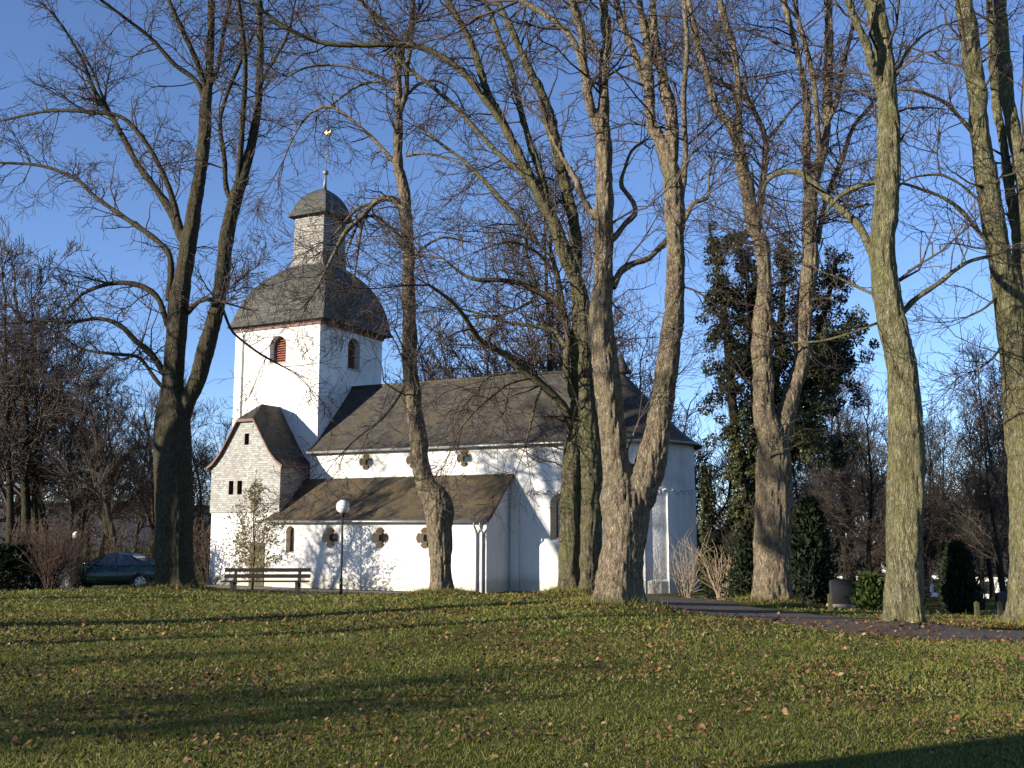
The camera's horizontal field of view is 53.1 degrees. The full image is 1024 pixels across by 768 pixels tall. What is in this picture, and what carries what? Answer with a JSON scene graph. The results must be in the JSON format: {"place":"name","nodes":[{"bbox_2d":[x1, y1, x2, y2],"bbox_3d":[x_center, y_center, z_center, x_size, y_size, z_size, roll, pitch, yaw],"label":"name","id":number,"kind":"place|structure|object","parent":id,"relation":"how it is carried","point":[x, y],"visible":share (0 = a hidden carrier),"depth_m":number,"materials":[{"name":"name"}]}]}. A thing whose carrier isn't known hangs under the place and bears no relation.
{"place":"outdoors","nodes":[
{"label":"outdoors","id":0,"kind":"place"},
{"bbox_2d":[0,502,934,553],"bbox_3d":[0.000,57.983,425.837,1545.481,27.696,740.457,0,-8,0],"label":"hills","id":1,"kind":"structure","parent":0,"point":[141,534],"depth_m":321.83,"materials":[{"name":"brown plant"}]},
{"bbox_2d":[0,547,1023,767],"bbox_3d":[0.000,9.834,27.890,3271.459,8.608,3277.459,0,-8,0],"label":"lawn","id":2,"kind":"structure","parent":0,"point":[931,602],"depth_m":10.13,"materials":[{"name":"plant"}]},
{"bbox_2d":[2,515,47,580],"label":"bare shrub","id":3,"kind":"object","parent":2,"relation":"on","point":[15,532],"visible":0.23,"depth_m":52.03,"materials":[{"name":"brown plant"}]},
{"bbox_2d":[0,541,58,590],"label":"round bush","id":4,"kind":"object","parent":2,"relation":"on","point":[10,554],"visible":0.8,"depth_m":39.61,"materials":[{"name":"green plant"}]},
{"bbox_2d":[0,390,69,541],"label":"spreading bare tree","id":5,"kind":"object","parent":2,"relation":"on","point":[5,512],"visible":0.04,"depth_m":65.60,"materials":[{"name":"brown plant"}]},
{"bbox_2d":[2,368,78,550],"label":"forked bare tree","id":6,"kind":"object","parent":2,"relation":"on","point":[40,516],"visible":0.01,"depth_m":73.78,"materials":[{"name":"brown plant"}]},
{"bbox_2d":[7,517,79,576],"bbox_3d":[-22.910,8.213,49.416,3.483,3.613,2.275,2,-8,-14],"label":"bare shrub","id":7,"kind":"object","parent":2,"relation":"on","point":[24,535],"visible":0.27,"depth_m":49.23,"materials":[{"name":"brown plant"}]},
{"bbox_2d":[0,368,101,547],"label":"spreading bare tree","id":8,"kind":"object","parent":2,"relation":"on","point":[16,496],"visible":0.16,"depth_m":61.79,"materials":[{"name":"brown plant"}]},
{"bbox_2d":[0,241,111,549],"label":"slender bare tree","id":9,"kind":"object","parent":2,"relation":"on","point":[34,506],"visible":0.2,"depth_m":59.76,"materials":[{"name":"brown plant"}]},
{"bbox_2d":[29,516,82,564],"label":"bare shrub","id":10,"kind":"object","parent":2,"relation":"on","point":[39,524],"visible":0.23,"depth_m":51.25,"materials":[{"name":"brown plant"}]},
{"bbox_2d":[7,511,106,589],"bbox_3d":[-16.376,6.055,37.081,3.190,2.963,2.817,0,-8,0],"label":"cane shrub","id":11,"kind":"object","parent":2,"relation":"on","point":[50,579],"visible":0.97,"depth_m":36.85,"materials":[{"name":"brown plant"}]},
{"bbox_2d":[0,215,120,579],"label":"slender bare tree","id":12,"kind":"object","parent":2,"relation":"on","point":[25,504],"visible":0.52,"depth_m":55.38,"materials":[{"name":"brown plant"}]},
{"bbox_2d":[0,214,122,579],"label":"slender bare tree","id":13,"kind":"object","parent":2,"relation":"on","point":[11,467],"visible":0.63,"depth_m":54.45,"materials":[{"name":"brown plant"}]},
{"bbox_2d":[4,319,149,557],"bbox_3d":[-23.491,3.583,55.631,7.514,14.583,6.540,-1,-8,7],"label":"slender bare tree","id":14,"kind":"object","parent":2,"relation":"on","point":[69,440],"visible":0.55,"depth_m":55.02,"materials":[{"name":"brown plant"}]},
{"bbox_2d":[63,544,96,587],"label":"cane shrub","id":15,"kind":"object","parent":2,"relation":"on","point":[76,580],"visible":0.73,"depth_m":37.77,"materials":[{"name":"brown plant"}]},
{"bbox_2d":[43,420,124,565],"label":"slender bare tree","id":16,"kind":"object","parent":2,"relation":"on","point":[84,515],"visible":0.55,"depth_m":54.46,"materials":[{"name":"brown plant"}]},
{"bbox_2d":[64,528,109,565],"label":"bare shrub","id":17,"kind":"object","parent":2,"relation":"on","point":[88,549],"visible":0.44,"depth_m":51.43,"materials":[{"name":"brown plant"}]},
{"bbox_2d":[40,345,145,563],"bbox_3d":[-25.428,4.664,61.514,6.163,14.429,7.712,-2,-8,12],"label":"slender bare tree","id":18,"kind":"object","parent":2,"relation":"on","point":[86,521],"visible":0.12,"depth_m":61.25,"materials":[{"name":"brown plant"}]},
{"bbox_2d":[41,384,149,553],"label":"spreading bare tree","id":19,"kind":"object","parent":2,"relation":"on","point":[94,529],"visible":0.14,"depth_m":71.83,"materials":[{"name":"brown plant"}]},
{"bbox_2d":[40,332,153,552],"bbox_3d":[-21.597,4.052,54.411,6.953,13.608,8.968,5,-9,-29],"label":"forked bare tree","id":20,"kind":"object","parent":2,"relation":"on","point":[94,415],"visible":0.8,"depth_m":53.78,"materials":[{"name":"brown plant"}]},
{"bbox_2d":[52,361,153,556],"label":"slender bare tree","id":21,"kind":"object","parent":2,"relation":"on","point":[141,450],"visible":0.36,"depth_m":58.26,"materials":[{"name":"brown plant"}]},
{"bbox_2d":[54,552,154,588],"bbox_3d":[-15.098,7.080,38.889,4.130,1.405,1.980,0,-8,-2],"label":"parked car","id":22,"kind":"object","parent":2,"relation":"on","point":[125,568],"visible":0.55,"depth_m":38.10,"materials":[{"name":"teal paint"}]},
{"bbox_2d":[90,518,153,585],"bbox_3d":[-18.044,8.048,48.008,3.366,3.491,2.199,6,-10,-38],"label":"bare shrub","id":23,"kind":"object","parent":2,"relation":"on","point":[111,550],"visible":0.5,"depth_m":47.78,"materials":[{"name":"brown plant"}]},
{"bbox_2d":[116,385,159,552],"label":"slender bare tree","id":24,"kind":"object","parent":2,"relation":"on","point":[138,515],"visible":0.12,"depth_m":83.49,"materials":[{"name":"brown plant"}]},
{"bbox_2d":[111,368,204,556],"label":"slender bare tree","id":25,"kind":"object","parent":2,"relation":"on","point":[152,525],"visible":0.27,"depth_m":65.60,"materials":[{"name":"brown plant"}]},
{"bbox_2d":[113,418,210,547],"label":"spreading bare tree","id":26,"kind":"object","parent":2,"relation":"on","point":[204,524],"visible":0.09,"depth_m":75.58,"materials":[{"name":"brown plant"}]},
{"bbox_2d":[129,366,226,568],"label":"slender bare tree","id":27,"kind":"object","parent":2,"relation":"on","point":[200,450],"visible":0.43,"depth_m":61.89,"materials":[{"name":"brown plant"}]},
{"bbox_2d":[0,0,369,586],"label":"bare tree","id":28,"kind":"object","parent":2,"relation":"on","point":[173,499],"visible":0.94,"depth_m":36.75,"materials":[{"name":"brown plant"}]},
{"bbox_2d":[193,515,210,582],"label":"bare shrub","id":29,"kind":"object","parent":2,"relation":"on","point":[206,562],"visible":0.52,"depth_m":51.74,"materials":[{"name":"brown plant"}]},
{"bbox_2d":[192,417,223,532],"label":"slender bare tree","id":30,"kind":"object","parent":2,"relation":"on","point":[206,431],"visible":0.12,"depth_m":79.11,"materials":[{"name":"brown plant"}]},
{"bbox_2d":[192,409,232,575],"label":"forked bare tree","id":31,"kind":"object","parent":2,"relation":"on","point":[193,455],"visible":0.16,"depth_m":68.22,"materials":[{"name":"brown plant"}]},
{"bbox_2d":[215,478,300,589],"bbox_3d":[-10.811,6.208,43.540,3.749,5.202,3.597,0,-8,0],"label":"leafy shrub","id":32,"kind":"object","parent":2,"relation":"on","point":[248,563],"visible":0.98,"depth_m":43.41,"materials":[{"name":"green plant"}]},
{"bbox_2d":[220,568,310,595],"bbox_3d":[-8.251,6.665,34.383,2.900,0.960,0.560,0,-8,0],"label":"park bench","id":33,"kind":"object","parent":2,"relation":"on","point":[236,575],"visible":0.86,"depth_m":34.58,"materials":[{"name":"brown wood"}]},
{"bbox_2d":[336,499,349,594],"bbox_3d":[-5.898,5.691,35.553,0.470,3.365,0.470,0,-8,0],"label":"street lamp","id":34,"kind":"object","parent":2,"relation":"on","point":[341,511],"visible":0.94,"depth_m":35.55,"materials":[{"name":"white metal"}]},
{"bbox_2d":[191,0,562,590],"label":"bare tree","id":35,"kind":"object","parent":2,"relation":"on","point":[440,539],"visible":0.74,"depth_m":31.56,"materials":[{"name":"brown plant"}]},
{"bbox_2d":[383,302,475,383],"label":"slender bare tree","id":36,"kind":"object","parent":2,"relation":"on","point":[444,374],"visible":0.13,"depth_m":65.23,"materials":[{"name":"brown plant"}]},
{"bbox_2d":[167,0,693,592],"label":"bare tree","id":37,"kind":"object","parent":2,"relation":"on","point":[581,516],"visible":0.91,"depth_m":28.61,"materials":[{"name":"brown plant"}]},
{"bbox_2d":[390,318,473,380],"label":"spreading bare tree","id":38,"kind":"object","parent":2,"relation":"on","point":[422,366],"visible":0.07,"depth_m":61.70,"materials":[{"name":"brown plant"}]},
{"bbox_2d":[203,585,702,598],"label":"gravel verge","id":39,"kind":"structure","parent":2,"relation":"on","point":[263,588],"depth_m":45.26,"materials":[{"name":"grey gravel"}]},
{"bbox_2d":[206,131,702,593],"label":"church","id":40,"kind":"structure","parent":2,"relation":"on","point":[385,544],"depth_m":47.62,"materials":[{"name":"white paint"}]},
{"bbox_2d":[248,543,264,585],"bbox_3d":[-12.087,8.526,48.501,0.900,2.020,0.164,-4,-9,27],"label":"door","id":41,"kind":"structure","parent":40,"relation":"in","point":[249,583],"depth_m":48.39,"materials":[{"name":"brown wood"}]},
{"bbox_2d":[268,336,286,364],"bbox_3d":[-11.886,-1.740,52.813,1.210,1.505,0.600,-4,-9,27],"label":"window","id":42,"kind":"structure","parent":40,"relation":"in","point":[280,358],"depth_m":52.99,"materials":[{"name":"red paint"}]},
{"bbox_2d":[286,526,293,552],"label":"window","id":43,"kind":"structure","parent":40,"relation":"in","point":[289,545],"depth_m":47.67,"materials":[{"name":"beige glass"}]},
{"bbox_2d":[322,527,338,547],"bbox_3d":[-8.138,6.983,46.606,0.956,0.956,0.412,-4,-9,27],"label":"window","id":44,"kind":"structure","parent":40,"relation":"in","point":[330,537],"depth_m":46.72,"materials":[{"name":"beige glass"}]},
{"bbox_2d":[347,338,360,371],"bbox_3d":[-8.544,-1.565,54.073,0.600,1.755,1.210,-4,-9,27],"label":"window","id":45,"kind":"structure","parent":40,"relation":"in","point":[353,363],"depth_m":54.45,"materials":[{"name":"red paint"}]},
{"bbox_2d":[359,453,372,470],"bbox_3d":[-6.837,3.708,48.785,0.832,0.832,0.372,-4,-9,27],"label":"window","id":46,"kind":"structure","parent":40,"relation":"in","point":[366,458],"depth_m":48.89,"materials":[{"name":"beige glass"}]},
{"bbox_2d":[371,527,388,548],"bbox_3d":[-5.723,6.809,45.387,0.956,0.956,0.412,-4,-9,27],"label":"window","id":47,"kind":"structure","parent":40,"relation":"in","point":[378,537],"depth_m":45.51,"materials":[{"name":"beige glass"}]},
{"bbox_2d":[416,527,427,548],"bbox_3d":[-3.647,6.660,44.341,0.956,0.956,0.412,-4,-9,27],"label":"window","id":48,"kind":"structure","parent":40,"relation":"in","point":[421,537],"depth_m":44.45,"materials":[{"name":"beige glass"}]},
{"bbox_2d":[456,449,472,466],"bbox_3d":[-2.062,3.364,46.376,0.832,0.832,0.372,-4,-9,27],"label":"window","id":49,"kind":"structure","parent":40,"relation":"in","point":[464,462],"depth_m":46.50,"materials":[{"name":"beige glass"}]},
{"bbox_2d":[550,494,559,539],"bbox_3d":[2.140,5.690,43.916,0.920,1.980,0.432,-4,-9,27],"label":"window","id":50,"kind":"structure","parent":40,"relation":"in","point":[554,503],"depth_m":44.12,"materials":[{"name":"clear glass"}]},
{"bbox_2d":[387,306,527,380],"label":"forked bare tree","id":51,"kind":"object","parent":2,"relation":"on","point":[442,359],"visible":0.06,"depth_m":67.38,"materials":[{"name":"brown plant"}]},
{"bbox_2d":[0,583,1023,767],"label":"fallen leaves","id":52,"kind":"object","parent":2,"relation":"on","point":[360,711],"visible":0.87,"depth_m":11.67,"materials":[{"name":"beige plant"}]},
{"bbox_2d":[461,276,586,377],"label":"spreading bare tree","id":53,"kind":"object","parent":2,"relation":"on","point":[541,364],"visible":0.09,"depth_m":64.99,"materials":[{"name":"brown plant"}]},
{"bbox_2d":[428,138,648,392],"bbox_3d":[1.491,-1.292,63.805,14.684,28.499,12.781,-3,-9,19],"label":"slender bare tree","id":54,"kind":"object","parent":2,"relation":"on","point":[549,317],"visible":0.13,"depth_m":64.01,"materials":[{"name":"brown plant"}]},
{"bbox_2d":[483,238,691,424],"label":"slender bare tree","id":55,"kind":"object","parent":2,"relation":"on","point":[630,375],"visible":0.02,"depth_m":80.13,"materials":[{"name":"brown plant"}]},
{"bbox_2d":[381,0,814,604],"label":"bare tree","id":56,"kind":"object","parent":2,"relation":"on","point":[629,494],"visible":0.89,"depth_m":22.09,"materials":[{"name":"brown plant"}]},
{"bbox_2d":[497,284,728,533],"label":"spreading bare tree","id":57,"kind":"object","parent":2,"relation":"on","point":[701,459],"visible":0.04,"depth_m":69.25,"materials":[{"name":"brown plant"}]},
{"bbox_2d":[618,318,683,432],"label":"slender bare tree","id":58,"kind":"object","parent":2,"relation":"on","point":[642,355],"visible":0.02,"depth_m":64.38,"materials":[{"name":"brown plant"}]},
{"bbox_2d":[656,527,704,597],"bbox_3d":[6.638,6.780,38.782,2.335,2.806,2.884,0,-8,0],"label":"cane shrub","id":59,"kind":"object","parent":2,"relation":"on","point":[688,590],"visible":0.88,"depth_m":38.82,"materials":[{"name":"beige plant"}]},
{"bbox_2d":[671,380,733,585],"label":"spreading bare tree","id":60,"kind":"object","parent":2,"relation":"on","point":[684,427],"visible":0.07,"depth_m":70.53,"materials":[{"name":"brown plant"}]},
{"bbox_2d":[695,463,721,599],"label":"ivy tree","id":61,"kind":"object","parent":2,"relation":"on","point":[707,503],"visible":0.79,"depth_m":37.57,"materials":[{"name":"green plant"}]},
{"bbox_2d":[681,528,737,599],"bbox_3d":[6.844,5.862,33.559,2.687,2.685,1.841,0,-8,0],"label":"cane shrub","id":62,"kind":"object","parent":2,"relation":"on","point":[720,578],"visible":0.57,"depth_m":33.46,"materials":[{"name":"beige plant"}]},
{"bbox_2d":[689,431,730,584],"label":"spreading bare tree","id":63,"kind":"object","parent":2,"relation":"on","point":[700,546],"visible":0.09,"depth_m":61.23,"materials":[{"name":"brown plant"}]},
{"bbox_2d":[694,405,749,554],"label":"slender bare tree","id":64,"kind":"object","parent":2,"relation":"on","point":[729,494],"visible":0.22,"depth_m":55.44,"materials":[{"name":"brown plant"}]},
{"bbox_2d":[706,513,739,599],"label":"conifer","id":65,"kind":"object","parent":2,"relation":"on","point":[727,524],"visible":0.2,"depth_m":35.40,"materials":[{"name":"green plant"}]},
{"bbox_2d":[701,512,751,593],"bbox_3d":[7.432,5.662,32.962,2.226,3.436,2.934,-11,-13,52],"label":"bare shrub","id":66,"kind":"object","parent":2,"relation":"on","point":[727,541],"visible":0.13,"depth_m":33.06,"materials":[{"name":"brown plant"}]},
{"bbox_2d":[720,516,791,598],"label":"conifer","id":67,"kind":"object","parent":2,"relation":"on","point":[743,547],"visible":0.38,"depth_m":32.34,"materials":[{"name":"green plant"}]},
{"bbox_2d":[695,221,879,558],"bbox_3d":[9.443,0.822,34.024,5.989,12.936,4.038,3,-9,-22],"label":"ivy tree","id":68,"kind":"object","parent":2,"relation":"on","point":[741,472],"visible":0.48,"depth_m":34.13,"materials":[{"name":"green plant"}]},
{"bbox_2d":[641,0,953,603],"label":"bare tree","id":69,"kind":"object","parent":2,"relation":"on","point":[773,508],"visible":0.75,"depth_m":28.94,"materials":[{"name":"brown plant"}]},
{"bbox_2d":[790,494,842,605],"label":"conifer","id":70,"kind":"object","parent":2,"relation":"on","point":[809,521],"visible":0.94,"depth_m":29.29,"materials":[{"name":"green plant"}]},
{"bbox_2d":[792,406,857,541],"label":"slender bare tree","id":71,"kind":"object","parent":2,"relation":"on","point":[809,487],"visible":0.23,"depth_m":45.62,"materials":[{"name":"brown plant"}]},
{"bbox_2d":[650,0,1023,622],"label":"bare tree","id":72,"kind":"object","parent":2,"relation":"on","point":[903,594],"visible":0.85,"depth_m":18.96,"materials":[{"name":"brown plant"}]},
{"bbox_2d":[792,324,885,587],"bbox_3d":[14.926,3.539,47.503,5.866,13.079,6.739,4,-9,-23],"label":"slender bare tree","id":73,"kind":"object","parent":2,"relation":"on","point":[797,477],"visible":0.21,"depth_m":46.94,"materials":[{"name":"brown plant"}]},
{"bbox_2d":[826,579,856,608],"bbox_3d":[8.810,5.665,27.475,0.710,0.880,0.340,0,-8,1],"label":"gravestone","id":74,"kind":"object","parent":2,"relation":"on","point":[839,589],"visible":0.65,"depth_m":27.40,"materials":[{"name":"stone"}]},
{"bbox_2d":[798,368,886,568],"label":"slender bare tree","id":75,"kind":"object","parent":2,"relation":"on","point":[854,483],"visible":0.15,"depth_m":46.66,"materials":[{"name":"brown plant"}]},
{"bbox_2d":[801,377,887,586],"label":"slender bare tree","id":76,"kind":"object","parent":2,"relation":"on","point":[849,544],"visible":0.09,"depth_m":51.83,"materials":[{"name":"brown plant"}]},
{"bbox_2d":[830,538,864,579],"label":"bare shrub","id":77,"kind":"object","parent":2,"relation":"on","point":[840,560],"visible":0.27,"depth_m":44.33,"materials":[{"name":"brown plant"}]},
{"bbox_2d":[838,550,866,587],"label":"bare shrub","id":78,"kind":"object","parent":2,"relation":"on","point":[855,569],"visible":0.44,"depth_m":40.85,"materials":[{"name":"brown plant"}]},
{"bbox_2d":[843,570,884,610],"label":"green bush","id":79,"kind":"object","parent":2,"relation":"on","point":[863,595],"visible":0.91,"depth_m":26.33,"materials":[{"name":"green plant"}]},
{"bbox_2d":[847,529,885,577],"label":"bare shrub","id":80,"kind":"object","parent":2,"relation":"on","point":[876,560],"visible":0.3,"depth_m":44.91,"materials":[{"name":"brown plant"}]},
{"bbox_2d":[802,368,935,590],"bbox_3d":[13.580,4.061,39.529,4.901,9.512,4.266,-5,-9,30],"label":"slender bare tree","id":81,"kind":"object","parent":2,"relation":"on","point":[868,523],"visible":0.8,"depth_m":39.42,"materials":[{"name":"brown plant"}]},
{"bbox_2d":[831,416,927,573],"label":"slender bare tree","id":82,"kind":"object","parent":2,"relation":"on","point":[874,499],"visible":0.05,"depth_m":52.58,"materials":[{"name":"brown plant"}]},
{"bbox_2d":[741,0,1023,625],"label":"bare tree","id":83,"kind":"object","parent":2,"relation":"on","point":[1007,301],"visible":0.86,"depth_m":21.98,"materials":[{"name":"brown plant"}]},
{"bbox_2d":[846,435,931,564],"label":"slender bare tree","id":84,"kind":"object","parent":2,"relation":"on","point":[876,550],"visible":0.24,"depth_m":43.93,"materials":[{"name":"brown plant"}]},
{"bbox_2d":[853,392,946,546],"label":"slender bare tree","id":85,"kind":"object","parent":2,"relation":"on","point":[927,451],"visible":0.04,"depth_m":52.73,"materials":[{"name":"brown plant"}]},
{"bbox_2d":[857,510,956,604],"bbox_3d":[16.131,7.330,42.240,3.637,4.260,2.759,0,-8,0],"label":"bare shrub","id":86,"kind":"object","parent":2,"relation":"on","point":[927,585],"visible":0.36,"depth_m":41.80,"materials":[{"name":"brown plant"}]},
{"bbox_2d":[873,413,968,596],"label":"slender bare tree","id":87,"kind":"object","parent":2,"relation":"on","point":[933,507],"visible":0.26,"depth_m":49.72,"materials":[{"name":"brown plant"}]},
{"bbox_2d":[885,407,992,599],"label":"slender bare tree","id":88,"kind":"object","parent":2,"relation":"on","point":[940,533],"visible":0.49,"depth_m":45.30,"materials":[{"name":"brown plant"}]},
{"bbox_2d":[923,431,969,568],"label":"slender bare tree","id":89,"kind":"object","parent":2,"relation":"on","point":[957,470],"visible":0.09,"depth_m":56.10,"materials":[{"name":"brown plant"}]},
{"bbox_2d":[923,421,978,571],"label":"slender bare tree","id":90,"kind":"object","parent":2,"relation":"on","point":[944,478],"visible":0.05,"depth_m":59.73,"materials":[{"name":"brown plant"}]},
{"bbox_2d":[931,537,985,614],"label":"conifer","id":91,"kind":"object","parent":2,"relation":"on","point":[958,587],"visible":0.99,"depth_m":26.29,"materials":[{"name":"green plant"}]},
{"bbox_2d":[930,388,997,598],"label":"slender bare tree","id":92,"kind":"object","parent":2,"relation":"on","point":[990,577],"visible":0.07,"depth_m":51.98,"materials":[{"name":"brown plant"}]},
{"bbox_2d":[925,324,1007,591],"bbox_3d":[20.373,3.636,44.304,5.544,12.361,6.369,1,-8,-4],"label":"slender bare tree","id":93,"kind":"object","parent":2,"relation":"on","point":[973,356],"visible":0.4,"depth_m":44.42,"materials":[{"name":"brown plant"}]},
{"bbox_2d":[931,401,1008,598],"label":"slender bare tree","id":94,"kind":"object","parent":2,"relation":"on","point":[981,548],"visible":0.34,"depth_m":43.47,"materials":[{"name":"brown plant"}]},
{"bbox_2d":[931,426,1008,569],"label":"spreading bare tree","id":95,"kind":"object","parent":2,"relation":"on","point":[978,561],"visible":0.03,"depth_m":49.65,"materials":[{"name":"brown plant"}]},
{"bbox_2d":[936,391,1009,591],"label":"slender bare tree","id":96,"kind":"object","parent":2,"relation":"on","point":[991,509],"visible":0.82,"depth_m":36.14,"materials":[{"name":"brown plant"}]},
{"bbox_2d":[944,458,1008,590],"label":"slender bare tree","id":97,"kind":"object","parent":2,"relation":"on","point":[985,571],"visible":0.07,"depth_m":59.83,"materials":[{"name":"brown plant"}]},
{"bbox_2d":[946,346,1007,541],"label":"slender bare tree","id":98,"kind":"object","parent":2,"relation":"on","point":[991,368],"visible":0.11,"depth_m":46.16,"materials":[{"name":"brown plant"}]},
{"bbox_2d":[949,381,1008,553],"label":"slender bare tree","id":99,"kind":"object","parent":2,"relation":"on","point":[980,457],"visible":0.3,"depth_m":42.47,"materials":[{"name":"brown plant"}]},
{"bbox_2d":[973,550,1008,597],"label":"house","id":100,"kind":"structure","parent":2,"relation":"on","point":[987,592],"depth_m":144.44,"materials":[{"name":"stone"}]},
{"bbox_2d":[982,374,1008,534],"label":"slender bare tree","id":101,"kind":"object","parent":2,"relation":"on","point":[1001,415],"visible":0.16,"depth_m":40.54,"materials":[{"name":"brown plant"}]},
{"bbox_2d":[991,592,1007,614],"bbox_3d":[12.754,5.720,26.457,0.640,0.700,0.340,0,-8,-2],"label":"gravestone","id":102,"kind":"object","parent":2,"relation":"on","point":[1001,597],"visible":0.37,"depth_m":26.40,"materials":[{"name":"stone"}]},
{"bbox_2d":[0,0,1023,533],"label":"sky","id":103,"kind":"structure","parent":0,"point":[46,226],"materials":[{"name":"blue"}]},
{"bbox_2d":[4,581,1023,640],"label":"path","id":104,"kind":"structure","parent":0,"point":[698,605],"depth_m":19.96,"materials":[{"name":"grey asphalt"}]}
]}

